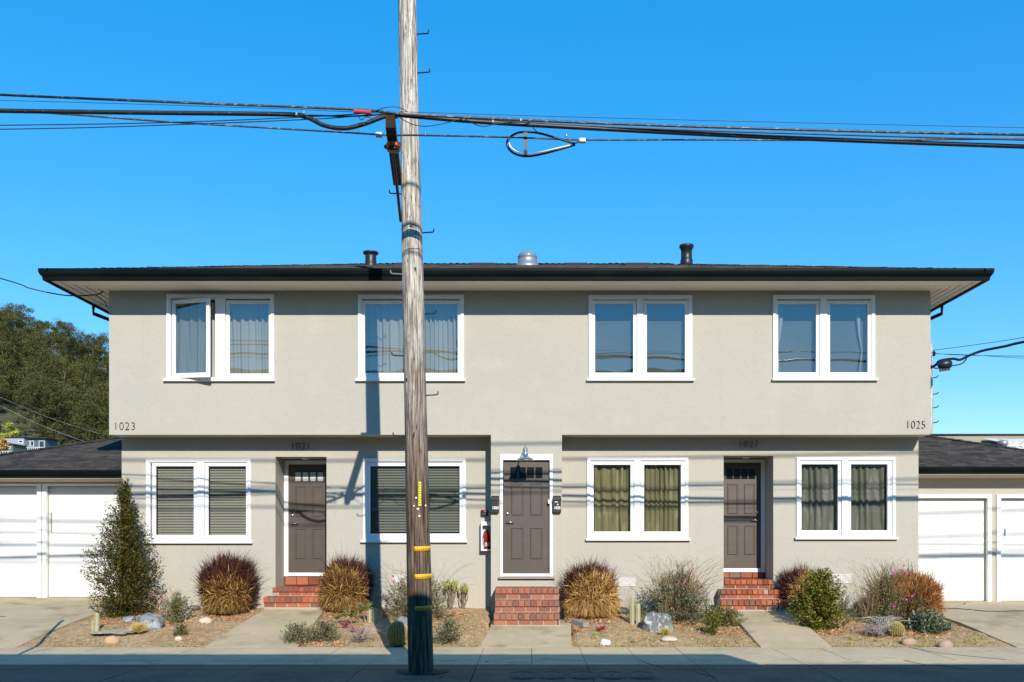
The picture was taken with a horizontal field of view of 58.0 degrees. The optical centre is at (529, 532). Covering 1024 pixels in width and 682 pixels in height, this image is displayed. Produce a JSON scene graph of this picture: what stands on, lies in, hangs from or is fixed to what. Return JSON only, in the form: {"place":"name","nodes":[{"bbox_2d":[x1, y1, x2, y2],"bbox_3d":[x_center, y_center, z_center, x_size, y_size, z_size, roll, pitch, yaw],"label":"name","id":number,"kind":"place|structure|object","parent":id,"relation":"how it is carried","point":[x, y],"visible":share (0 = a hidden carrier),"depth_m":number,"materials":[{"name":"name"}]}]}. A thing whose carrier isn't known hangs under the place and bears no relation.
{"place":"outdoors","nodes":[
{"label":"outdoors","id":0,"kind":"place"},
{"bbox_2d":[0,356,100,444],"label":"hill","id":1,"kind":"structure","parent":0,"point":[4,414],"depth_m":333.24,"materials":[{"name":"plant"}]},
{"bbox_2d":[0,437,11,452],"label":"autumn tree","id":2,"kind":"object","parent":1,"relation":"on","point":[3,445],"visible":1,"depth_m":260.94,"materials":[{"name":"orange plant"}]},
{"bbox_2d":[0,422,19,440],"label":"lime green tree","id":3,"kind":"object","parent":1,"relation":"on","point":[12,433],"visible":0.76,"depth_m":274.70,"materials":[{"name":"green plant"}]},
{"bbox_2d":[0,444,27,452],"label":"hillside house","id":4,"kind":"structure","parent":1,"relation":"on","point":[13,448],"depth_m":262.25,"materials":[{"name":"green"}]},
{"bbox_2d":[5,437,27,449],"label":"hillside house","id":5,"kind":"structure","parent":1,"relation":"on","point":[19,440],"depth_m":270.00,"materials":[{"name":"white"}]},
{"bbox_2d":[27,437,60,448],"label":"hillside house","id":6,"kind":"structure","parent":1,"relation":"on","point":[38,442],"depth_m":272.00,"materials":[{"name":"teal"}]},
{"bbox_2d":[0,302,116,444],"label":"forest","id":7,"kind":"object","parent":1,"relation":"on","point":[75,393],"visible":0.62,"depth_m":358.88,"materials":[{"name":"green plant"}]},
{"bbox_2d":[0,597,117,646],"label":"driveway","id":8,"kind":"structure","parent":0,"point":[24,620],"depth_m":16.30,"materials":[{"name":"concrete"}]},
{"bbox_2d":[206,609,323,646],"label":"path","id":9,"kind":"structure","parent":0,"point":[264,627],"depth_m":15.18,"materials":[{"name":"concrete"}]},
{"bbox_2d":[263,577,327,611],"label":"brick steps","id":10,"kind":"structure","parent":9,"relation":"on","point":[302,593],"depth_m":16.90,"materials":[{"name":"brick"}]},
{"bbox_2d":[367,608,377,622],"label":"column cactus","id":11,"kind":"object","parent":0,"point":[370,615],"depth_m":15.77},
{"bbox_2d":[0,647,1023,664],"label":"sidewalk","id":12,"kind":"structure","parent":0,"point":[456,655],"depth_m":13.02,"materials":[{"name":"concrete"}]},
{"bbox_2d":[441,647,1004,676],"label":"pavement cracks","id":13,"kind":"object","parent":12,"relation":"on","point":[905,660],"visible":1,"depth_m":12.36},
{"bbox_2d":[0,0,1023,433],"label":"sky","id":14,"kind":"structure","parent":0,"point":[171,195],"materials":[{"name":"blue"}]},
{"bbox_2d":[19,606,1012,647],"bbox_3d":[-0.300,1.610,15.576,15.800,0.490,3.048,0,0,0],"label":"garden bed","id":15,"kind":"object","parent":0,"point":[82,629],"visible":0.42,"depth_m":14.91,"materials":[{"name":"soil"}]},
{"bbox_2d":[90,612,99,630],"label":"column cactus","id":16,"kind":"object","parent":15,"relation":"on","point":[94,626],"depth_m":15.11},
{"bbox_2d":[104,636,119,644],"bbox_3d":[-6.487,1.683,14.326,0.245,0.158,0.198,0,0,0],"label":"stone","id":17,"kind":"object","parent":15,"relation":"on","point":[108,640],"visible":0.93,"depth_m":14.25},
{"bbox_2d":[90,629,144,633],"bbox_3d":[-6.712,1.617,15.088,0.876,0.025,0.820,0,0,0],"label":"rock","id":18,"kind":"object","parent":15,"relation":"on","point":[119,631],"visible":0.76,"depth_m":14.87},
{"bbox_2d":[77,475,168,617],"bbox_3d":[-7.150,0.300,16.273,1.501,2.606,1.276,0,0,0],"label":"conical shrub","id":19,"kind":"object","parent":15,"relation":"on","point":[124,560],"visible":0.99,"depth_m":16.17,"materials":[{"name":"green plant"}]},
{"bbox_2d":[121,616,135,622],"bbox_3d":[-6.883,1.500,15.832,0.259,0.132,0.186,0,0,0],"label":"rock","id":20,"kind":"object","parent":15,"relation":"on","point":[132,619],"visible":0.9,"depth_m":15.76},
{"bbox_2d":[126,622,149,632],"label":"grass tuft","id":21,"kind":"object","parent":15,"relation":"on","point":[140,627],"visible":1,"depth_m":14.80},
{"bbox_2d":[136,612,164,630],"bbox_3d":[-6.301,1.532,15.272,0.450,0.413,0.392,0,0,0],"label":"rock","id":22,"kind":"object","parent":15,"relation":"on","point":[153,621],"visible":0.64,"depth_m":15.15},
{"bbox_2d":[142,584,196,620],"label":"arching plant","id":23,"kind":"object","parent":15,"relation":"on","point":[184,605],"visible":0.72,"depth_m":15.93,"materials":[{"name":"plant"}]},
{"bbox_2d":[167,596,183,623],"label":"plant","id":24,"kind":"object","parent":15,"relation":"on","point":[176,611],"visible":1,"depth_m":15.70,"materials":[{"name":"green plant"}]},
{"bbox_2d":[172,622,189,635],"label":"plant","id":25,"kind":"object","parent":15,"relation":"on","point":[181,629],"visible":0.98,"depth_m":14.79,"materials":[{"name":"green plant"}]},
{"bbox_2d":[198,617,212,623],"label":"stone","id":26,"kind":"object","parent":15,"relation":"on","point":[205,620],"visible":0.94,"depth_m":15.73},
{"bbox_2d":[184,546,273,613],"bbox_3d":[-5.377,0.813,16.513,1.626,1.235,1.570,0,0,0],"label":"grass clump","id":27,"kind":"object","parent":15,"relation":"on","point":[227,583],"visible":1,"depth_m":16.21,"materials":[{"name":"brown plant"}]},
{"bbox_2d":[279,621,316,643],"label":"shrub","id":28,"kind":"object","parent":15,"relation":"on","point":[298,630],"visible":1,"depth_m":14.32,"materials":[{"name":"green plant"}]},
{"bbox_2d":[309,619,344,640],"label":"shrub","id":29,"kind":"object","parent":15,"relation":"on","point":[326,633],"visible":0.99,"depth_m":14.46,"materials":[{"name":"green plant"}]},
{"bbox_2d":[315,549,382,611],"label":"grass clump","id":30,"kind":"object","parent":15,"relation":"on","point":[340,579],"visible":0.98,"depth_m":16.40,"materials":[{"name":"brown plant"}]},
{"bbox_2d":[343,608,360,625],"bbox_3d":[-3.011,1.432,15.476,0.366,0.322,0.356,0,0,0],"label":"aloe","id":31,"kind":"object","parent":15,"relation":"on","point":[350,614],"visible":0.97,"depth_m":15.47,"materials":[{"name":"green plant"}]},
{"bbox_2d":[338,625,383,642],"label":"twiggy plant","id":32,"kind":"object","parent":15,"relation":"on","point":[359,634],"visible":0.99,"depth_m":14.39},
{"bbox_2d":[355,601,373,622],"bbox_3d":[-2.803,1.359,15.714,0.355,0.396,0.386,0,0,0],"label":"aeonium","id":33,"kind":"object","parent":15,"relation":"on","point":[363,606],"visible":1,"depth_m":15.70,"materials":[{"name":"green plant"}]},
{"bbox_2d":[386,620,407,645],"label":"barrel cactus","id":34,"kind":"object","parent":15,"relation":"on","point":[396,633],"visible":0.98,"depth_m":14.03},
{"bbox_2d":[351,561,478,618],"bbox_3d":[-1.938,1.014,16.108,1.963,1.167,1.299,0,0,27],"label":"flowering clump","id":35,"kind":"object","parent":15,"relation":"on","point":[400,607],"visible":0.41,"depth_m":16.01,"materials":[{"name":"green plant"}]},
{"bbox_2d":[433,618,463,643],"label":"shrub","id":36,"kind":"object","parent":15,"relation":"on","point":[448,629],"visible":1,"depth_m":14.27,"materials":[{"name":"green plant"}]},
{"bbox_2d":[444,579,458,607],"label":"lobed succulent","id":37,"kind":"object","parent":15,"relation":"on","point":[454,587],"visible":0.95,"depth_m":16.88,"materials":[{"name":"green plant"}]},
{"bbox_2d":[458,583,468,607],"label":"lobed succulent","id":38,"kind":"object","parent":15,"relation":"on","point":[464,591],"visible":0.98,"depth_m":16.84,"materials":[{"name":"green plant"}]},
{"bbox_2d":[44,618,993,647],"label":"weeds","id":39,"kind":"object","parent":15,"relation":"on","point":[716,640],"visible":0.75,"depth_m":14.47,"materials":[{"name":"plant"}]},
{"bbox_2d":[92,610,949,646],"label":"fallen leaves","id":40,"kind":"object","parent":15,"relation":"on","point":[577,629],"visible":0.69,"depth_m":15.65,"materials":[{"name":"brown plant"}]},
{"bbox_2d":[491,619,565,625],"bbox_3d":[-0.030,1.637,16.050,1.260,0.174,1.092,0,0,0],"label":"path centre pad","id":41,"kind":"object","parent":15,"relation":"on","point":[561,620],"visible":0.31,"depth_m":15.50,"materials":[{"name":"concrete"}]},
{"bbox_2d":[494,586,559,624],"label":"brick steps","id":42,"kind":"structure","parent":41,"relation":"on","point":[525,605],"depth_m":15.80,"materials":[{"name":"brick"}]},
{"bbox_2d":[571,619,588,626],"bbox_3d":[0.845,1.530,15.555,0.120,0.110,0.360,0,0,-32],"label":"paver","id":43,"kind":"object","parent":15,"relation":"on","point":[579,622],"visible":0.93,"depth_m":15.49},
{"bbox_2d":[547,553,624,617],"bbox_3d":[1.063,0.907,16.309,1.564,1.121,1.393,0,0,-42],"label":"grass clump","id":44,"kind":"object","parent":15,"relation":"on","point":[590,589],"visible":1,"depth_m":15.98,"materials":[{"name":"plant"}]},
{"bbox_2d":[629,596,640,623],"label":"column cactus","id":45,"kind":"object","parent":15,"relation":"on","point":[637,608],"depth_m":15.57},
{"bbox_2d":[641,611,673,631],"bbox_3d":[2.104,1.525,15.230,0.552,0.433,0.358,0,0,0],"label":"rock","id":46,"kind":"object","parent":15,"relation":"on","point":[652,621],"visible":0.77,"depth_m":15.10,"materials":[{"name":"stone"}]},
{"bbox_2d":[660,636,677,641],"bbox_3d":[2.183,1.675,14.486,0.269,0.086,0.222,0,0,0],"label":"stone","id":47,"kind":"object","parent":15,"relation":"on","point":[669,639],"visible":1,"depth_m":14.41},
{"bbox_2d":[613,555,742,624],"bbox_3d":[2.675,1.005,15.980,2.078,1.232,1.386,0,0,-23],"label":"wispy shrub","id":48,"kind":"object","parent":15,"relation":"on","point":[681,604],"visible":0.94,"depth_m":15.83,"materials":[{"name":"green plant"}]},
{"bbox_2d":[703,608,723,634],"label":"plant","id":49,"kind":"object","parent":15,"relation":"on","point":[712,622],"visible":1,"depth_m":14.90,"materials":[{"name":"green plant"}]},
{"bbox_2d":[702,603,747,626],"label":"succulent bush","id":50,"kind":"object","parent":15,"relation":"on","point":[728,617],"visible":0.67,"depth_m":15.54,"materials":[{"name":"green plant"}]},
{"bbox_2d":[765,561,824,610],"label":"grass clump","id":51,"kind":"object","parent":15,"relation":"on","point":[788,585],"visible":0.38,"depth_m":16.56,"materials":[{"name":"brown plant"}]},
{"bbox_2d":[784,566,853,629],"bbox_3d":[4.753,1.118,15.347,1.134,1.109,0.956,0,0,0],"label":"green bush","id":52,"kind":"object","parent":15,"relation":"on","point":[825,612],"visible":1,"depth_m":15.22,"materials":[{"name":"green plant"}]},
{"bbox_2d":[847,623,893,636],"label":"twiggy plant","id":53,"kind":"object","parent":15,"relation":"on","point":[874,632],"visible":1,"depth_m":14.78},
{"bbox_2d":[862,614,908,631],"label":"twiggy plant","id":54,"kind":"object","parent":15,"relation":"on","point":[884,621],"visible":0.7,"depth_m":15.12,"materials":[{"name":"plant"}]},
{"bbox_2d":[888,621,904,635],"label":"barrel cactus","id":55,"kind":"object","parent":15,"relation":"on","point":[897,629],"visible":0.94,"depth_m":14.75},
{"bbox_2d":[835,557,971,625],"bbox_3d":[6.214,1.044,15.736,2.791,1.260,1.082,0,0,0],"label":"flowering clump","id":56,"kind":"object","parent":15,"relation":"on","point":[884,600],"visible":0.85,"depth_m":15.59,"materials":[{"name":"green plant"}]},
{"bbox_2d":[863,561,947,620],"bbox_3d":[6.542,0.974,16.084,1.477,1.069,1.471,0,0,0],"label":"grass clump","id":57,"kind":"object","parent":15,"relation":"on","point":[929,591],"visible":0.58,"depth_m":15.69,"materials":[{"name":"plant"}]},
{"bbox_2d":[901,638,916,645],"bbox_3d":[5.856,1.695,14.264,0.234,0.134,0.177,0,0,0],"label":"stone","id":58,"kind":"object","parent":15,"relation":"on","point":[909,641],"visible":0.98,"depth_m":14.20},
{"bbox_2d":[903,606,954,633],"bbox_3d":[6.521,1.437,15.117,0.766,0.476,0.699,0,0,0],"label":"succulent mat","id":59,"kind":"object","parent":15,"relation":"on","point":[928,622],"visible":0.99,"depth_m":15.02,"materials":[{"name":"green plant"}]},
{"bbox_2d":[938,640,952,647],"bbox_3d":[6.336,1.717,14.074,0.223,0.145,0.177,0,0,0],"label":"stone","id":60,"kind":"object","parent":15,"relation":"on","point":[946,643],"visible":0.87,"depth_m":14.02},
{"bbox_2d":[480,623,570,647],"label":"path","id":61,"kind":"structure","parent":0,"point":[528,636],"depth_m":14.73,"materials":[{"name":"concrete"}]},
{"bbox_2d":[731,611,830,646],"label":"path","id":62,"kind":"structure","parent":0,"point":[771,628],"depth_m":15.00,"materials":[{"name":"concrete"}]},
{"bbox_2d":[717,573,788,610],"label":"brick steps","id":63,"kind":"structure","parent":62,"relation":"on","point":[752,595],"depth_m":16.73,"materials":[{"name":"brick"}]},
{"bbox_2d":[940,601,1023,646],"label":"driveway","id":64,"kind":"structure","parent":0,"point":[1006,625],"depth_m":16.01,"materials":[{"name":"concrete"}]},
{"label":"ground","id":65,"kind":"structure","parent":0,"visible":0},
{"bbox_2d":[0,437,162,597],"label":"garage","id":66,"kind":"structure","parent":65,"relation":"on","point":[53,499],"depth_m":19.08,"materials":[{"name":"paint"}]},
{"bbox_2d":[0,486,36,596],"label":"garage door","id":67,"kind":"structure","parent":66,"relation":"in","point":[18,504],"depth_m":19.08,"materials":[{"name":"paint"}]},
{"bbox_2d":[49,486,121,596],"bbox_3d":[-8.822,0.195,19.087,2.237,2.290,0.075,0,0,0],"label":"garage door","id":68,"kind":"structure","parent":66,"relation":"in","point":[75,512],"depth_m":19.08,"materials":[{"name":"paint"}]},
{"bbox_2d":[38,243,994,618],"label":"apartment house","id":69,"kind":"structure","parent":65,"relation":"on","point":[770,419],"depth_m":16.58,"materials":[{"name":"paint"}]},
{"bbox_2d":[0,278,103,295],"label":"service wire","id":70,"kind":"object","parent":69,"relation":"attached to","point":[50,292],"visible":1,"depth_m":16.32,"materials":[{"name":"black metal"}]},
{"bbox_2d":[144,459,252,543],"bbox_3d":[-6.096,-0.569,17.015,1.989,1.552,0.170,0,0,0],"label":"window","id":71,"kind":"structure","parent":69,"relation":"in","point":[198,522],"depth_m":17.07,"materials":[{"name":"white paint"}]},
{"bbox_2d":[163,294,274,381],"bbox_3d":[-5.557,-3.478,16.508,1.993,1.558,0.407,0,0,0],"label":"window","id":72,"kind":"structure","parent":69,"relation":"in","point":[230,338],"depth_m":16.63,"materials":[{"name":"white paint"}]},
{"bbox_2d":[289,465,326,571],"bbox_3d":[-4.215,-0.263,17.601,0.770,2.055,0.111,0,0,0],"label":"door","id":73,"kind":"structure","parent":69,"relation":"in","point":[307,483],"depth_m":17.61,"materials":[{"name":"paint"}]},
{"bbox_2d":[355,295,464,381],"bbox_3d":[-2.136,-3.475,16.588,1.962,1.550,0.245,0,0,0],"label":"window","id":74,"kind":"structure","parent":69,"relation":"in","point":[380,317],"depth_m":16.65,"materials":[{"name":"white paint"}]},
{"bbox_2d":[360,458,466,542],"bbox_3d":[-2.133,-0.585,17.015,1.960,1.548,0.170,0,0,0],"label":"window","id":75,"kind":"structure","parent":69,"relation":"in","point":[460,488],"depth_m":17.08,"materials":[{"name":"white paint"}]},
{"bbox_2d":[481,522,490,550],"bbox_3d":[-0.762,0.073,16.920,0.269,0.533,0.156,0,0,0],"label":"extinguisher cabinet","id":76,"kind":"object","parent":69,"relation":"attached to","point":[485,526],"visible":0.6,"depth_m":16.98,"materials":[{"name":"metal"}]},
{"bbox_2d":[483,530,489,548],"bbox_3d":[-0.794,0.140,16.919,0.120,0.364,0.103,0,0,0],"label":"fire extinguisher","id":77,"kind":"object","parent":76,"relation":"in","point":[486,536],"visible":1,"depth_m":16.88,"materials":[{"name":"red metal"}]},
{"bbox_2d":[491,496,498,511],"bbox_3d":[-0.621,-0.506,16.483,0.149,0.296,0.100,0,0,0],"label":"mailbox","id":78,"kind":"object","parent":69,"relation":"attached to","point":[494,503],"visible":1,"depth_m":16.45,"materials":[{"name":"black metal"}]},
{"bbox_2d":[516,445,533,460],"bbox_3d":[-0.083,-1.393,16.229,0.316,0.294,0.615,0,0,0],"label":"wall lamp","id":79,"kind":"object","parent":69,"relation":"attached to","point":[525,457],"visible":1,"depth_m":16.02,"materials":[{"name":"metal"}]},
{"bbox_2d":[504,461,548,572],"bbox_3d":[-0.065,-0.272,16.569,0.811,2.015,0.111,0,0,0],"label":"door","id":80,"kind":"structure","parent":69,"relation":"in","point":[526,483],"depth_m":16.58,"materials":[{"name":"paint"}]},
{"bbox_2d":[553,496,561,511],"bbox_3d":[0.481,-0.506,16.483,0.160,0.296,0.100,0,0,0],"label":"mailbox","id":81,"kind":"object","parent":69,"relation":"attached to","point":[557,500],"visible":1,"depth_m":16.45,"materials":[{"name":"black metal"}]},
{"bbox_2d":[585,457,690,540],"bbox_3d":[1.985,-0.610,17.052,1.925,1.533,0.245,0,0,0],"label":"window","id":82,"kind":"structure","parent":69,"relation":"in","point":[636,497],"depth_m":17.11,"materials":[{"name":"white paint"}]},
{"bbox_2d":[586,295,694,380],"bbox_3d":[1.975,-3.474,16.573,1.926,1.537,0.215,0,0,0],"label":"window","id":83,"kind":"structure","parent":69,"relation":"in","point":[639,342],"depth_m":16.68,"materials":[{"name":"white paint"}]},
{"bbox_2d":[724,463,760,567],"bbox_3d":[4.020,-0.321,17.601,0.760,2.008,0.111,0,0,0],"label":"door","id":84,"kind":"structure","parent":69,"relation":"in","point":[742,481],"depth_m":17.61,"materials":[{"name":"paint"}]},
{"bbox_2d":[772,295,878,380],"bbox_3d":[5.277,-3.478,16.575,1.894,1.536,0.220,0,0,0],"label":"window","id":85,"kind":"structure","parent":69,"relation":"in","point":[821,342],"depth_m":16.68,"materials":[{"name":"white paint"}]},
{"bbox_2d":[794,457,898,539],"bbox_3d":[5.818,-0.625,17.052,1.892,1.517,0.245,0,0,0],"label":"window","id":86,"kind":"structure","parent":69,"relation":"in","point":[838,498],"depth_m":17.10,"materials":[{"name":"white paint"}]},
{"bbox_2d":[931,342,938,433],"bbox_3d":[13.897,-2.420,32.017,0.438,8.340,0.300,0,0,-14],"label":"utility pole","id":87,"kind":"object","parent":65,"relation":"on","point":[932,394],"visible":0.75,"depth_m":31.90,"materials":[{"name":"brown wood"}]},
{"bbox_2d":[931,341,1023,368],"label":"cable","id":88,"kind":"object","parent":87,"relation":"attached to","point":[984,350],"visible":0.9,"depth_m":30.48,"materials":[{"name":"rubber"}]},
{"bbox_2d":[937,359,951,371],"bbox_3d":[13.931,-5.609,31.000,0.472,0.414,0.330,0,0,0],"label":"splice enclosure","id":89,"kind":"object","parent":88,"relation":"hanging from","point":[944,365],"visible":1,"depth_m":30.90,"materials":[{"name":"black metal"}]},
{"bbox_2d":[918,435,1023,600],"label":"garage","id":90,"kind":"structure","parent":65,"relation":"on","point":[970,515],"depth_m":19.08,"materials":[{"name":"paint"}]},
{"bbox_2d":[918,498,984,600],"bbox_3d":[8.330,0.360,19.103,2.152,2.120,0.045,0,0,0],"label":"garage door","id":91,"kind":"structure","parent":90,"relation":"in","point":[951,531],"depth_m":19.08,"materials":[{"name":"paint"}]},
{"bbox_2d":[1001,498,1023,600],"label":"garage door","id":92,"kind":"structure","parent":90,"relation":"in","point":[1012,509],"depth_m":19.08,"materials":[{"name":"paint"}]},
{"bbox_2d":[931,434,1023,448],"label":"flat roofed building","id":93,"kind":"structure","parent":65,"relation":"on","point":[1014,440],"depth_m":30.00,"materials":[{"name":"metal"}]},
{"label":"sidewalk base","id":94,"kind":"structure","parent":0,"visible":0},
{"bbox_2d":[0,665,1023,681],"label":"kerb","id":95,"kind":"structure","parent":94,"relation":"on","point":[481,673],"depth_m":11.44,"materials":[{"name":"concrete"}]},
{"bbox_2d":[384,0,438,673],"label":"utility pole","id":96,"kind":"object","parent":95,"relation":"on","point":[406,176],"visible":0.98,"depth_m":11.44,"materials":[{"name":"brown wood"}]},
{"bbox_2d":[0,114,355,125],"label":"cable","id":97,"kind":"object","parent":96,"relation":"attached to","point":[173,122],"visible":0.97,"depth_m":10.00,"materials":[{"name":"rubber"}]},
{"bbox_2d":[0,114,372,129],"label":"cable","id":98,"kind":"object","parent":96,"relation":"attached to","point":[170,124],"visible":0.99,"depth_m":10.02,"materials":[{"name":"rubber"}]},
{"bbox_2d":[0,100,373,112],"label":"cable","id":99,"kind":"object","parent":96,"relation":"attached to","point":[177,105],"visible":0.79,"depth_m":10.10,"materials":[{"name":"rubber"}]},
{"bbox_2d":[306,113,385,116],"bbox_3d":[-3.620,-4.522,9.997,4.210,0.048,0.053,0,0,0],"label":"cable","id":100,"kind":"object","parent":96,"relation":"attached to","point":[349,115],"visible":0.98,"depth_m":9.99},
{"bbox_2d":[0,108,1023,148],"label":"cable","id":101,"kind":"object","parent":96,"relation":"attached to","point":[489,122],"visible":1,"depth_m":10.06,"materials":[{"name":"rubber"}]},
{"bbox_2d":[498,120,1023,140],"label":"cable","id":102,"kind":"object","parent":101,"relation":"attached to","point":[785,132],"visible":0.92,"depth_m":10.11,"materials":[{"name":"rubber"}]},
{"bbox_2d":[0,93,1023,135],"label":"cable","id":103,"kind":"object","parent":96,"relation":"attached to","point":[542,120],"visible":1,"depth_m":9.93,"materials":[{"name":"rubber"}]},
{"bbox_2d":[354,109,370,114],"bbox_3d":[-1.792,-4.500,9.880,0.185,0.055,0.044,0,0,0],"label":"cable sleeve","id":104,"kind":"object","parent":103,"relation":"attached to","point":[360,111],"visible":1,"depth_m":9.86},
{"bbox_2d":[56,114,1023,140],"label":"cable","id":105,"kind":"object","parent":96,"relation":"attached to","point":[475,135],"visible":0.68,"depth_m":10.30,"materials":[{"name":"rubber"}]},
{"bbox_2d":[506,131,586,156],"bbox_3d":[0.188,-4.290,10.193,0.904,0.295,0.135,0,0,-6],"label":"cable loop","id":106,"kind":"object","parent":105,"relation":"hanging from","point":[525,154],"visible":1,"depth_m":10.19,"materials":[{"name":"black metal"}]},
{"bbox_2d":[400,111,1023,127],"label":"cable","id":107,"kind":"object","parent":96,"relation":"attached to","point":[717,120],"visible":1,"depth_m":10.13,"materials":[{"name":"rubber"}]},
{"bbox_2d":[395,669,448,673],"bbox_3d":[-1.353,1.743,11.540,0.684,0.001,0.460,0,0,0],"label":"soil patch","id":108,"kind":"object","parent":95,"relation":"on","point":[436,671],"visible":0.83,"depth_m":11.55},
{"bbox_2d":[510,671,535,678],"bbox_3d":[-0.083,1.750,11.270,0.316,0.020,0.616,0,0,0],"label":"meter cover","id":109,"kind":"object","parent":95,"relation":"on","point":[523,675],"visible":1,"depth_m":11.24,"materials":[{"name":"concrete"}]},
{"bbox_2d":[539,671,564,678],"bbox_3d":[0.264,1.750,11.270,0.316,0.020,0.616,0,0,0],"label":"meter cover","id":110,"kind":"object","parent":95,"relation":"on","point":[551,675],"visible":1,"depth_m":11.24,"materials":[{"name":"concrete"}]},
{"bbox_2d":[569,671,595,678],"bbox_3d":[0.644,1.750,11.270,0.316,0.020,0.616,0,0,0],"label":"meter cover","id":111,"kind":"object","parent":95,"relation":"on","point":[582,675],"visible":1,"depth_m":11.24,"materials":[{"name":"concrete"}]},
{"bbox_2d":[599,671,625,678],"bbox_3d":[1.004,1.750,11.270,0.316,0.020,0.616,0,0,0],"label":"meter cover","id":112,"kind":"object","parent":95,"relation":"on","point":[611,675],"visible":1,"depth_m":11.24,"materials":[{"name":"concrete"}]},
{"bbox_2d":[627,671,655,678],"bbox_3d":[1.356,1.750,11.270,0.316,0.020,0.616,0,0,0],"label":"meter cover","id":113,"kind":"object","parent":95,"relation":"on","point":[640,675],"visible":1,"depth_m":11.24,"materials":[{"name":"concrete"}]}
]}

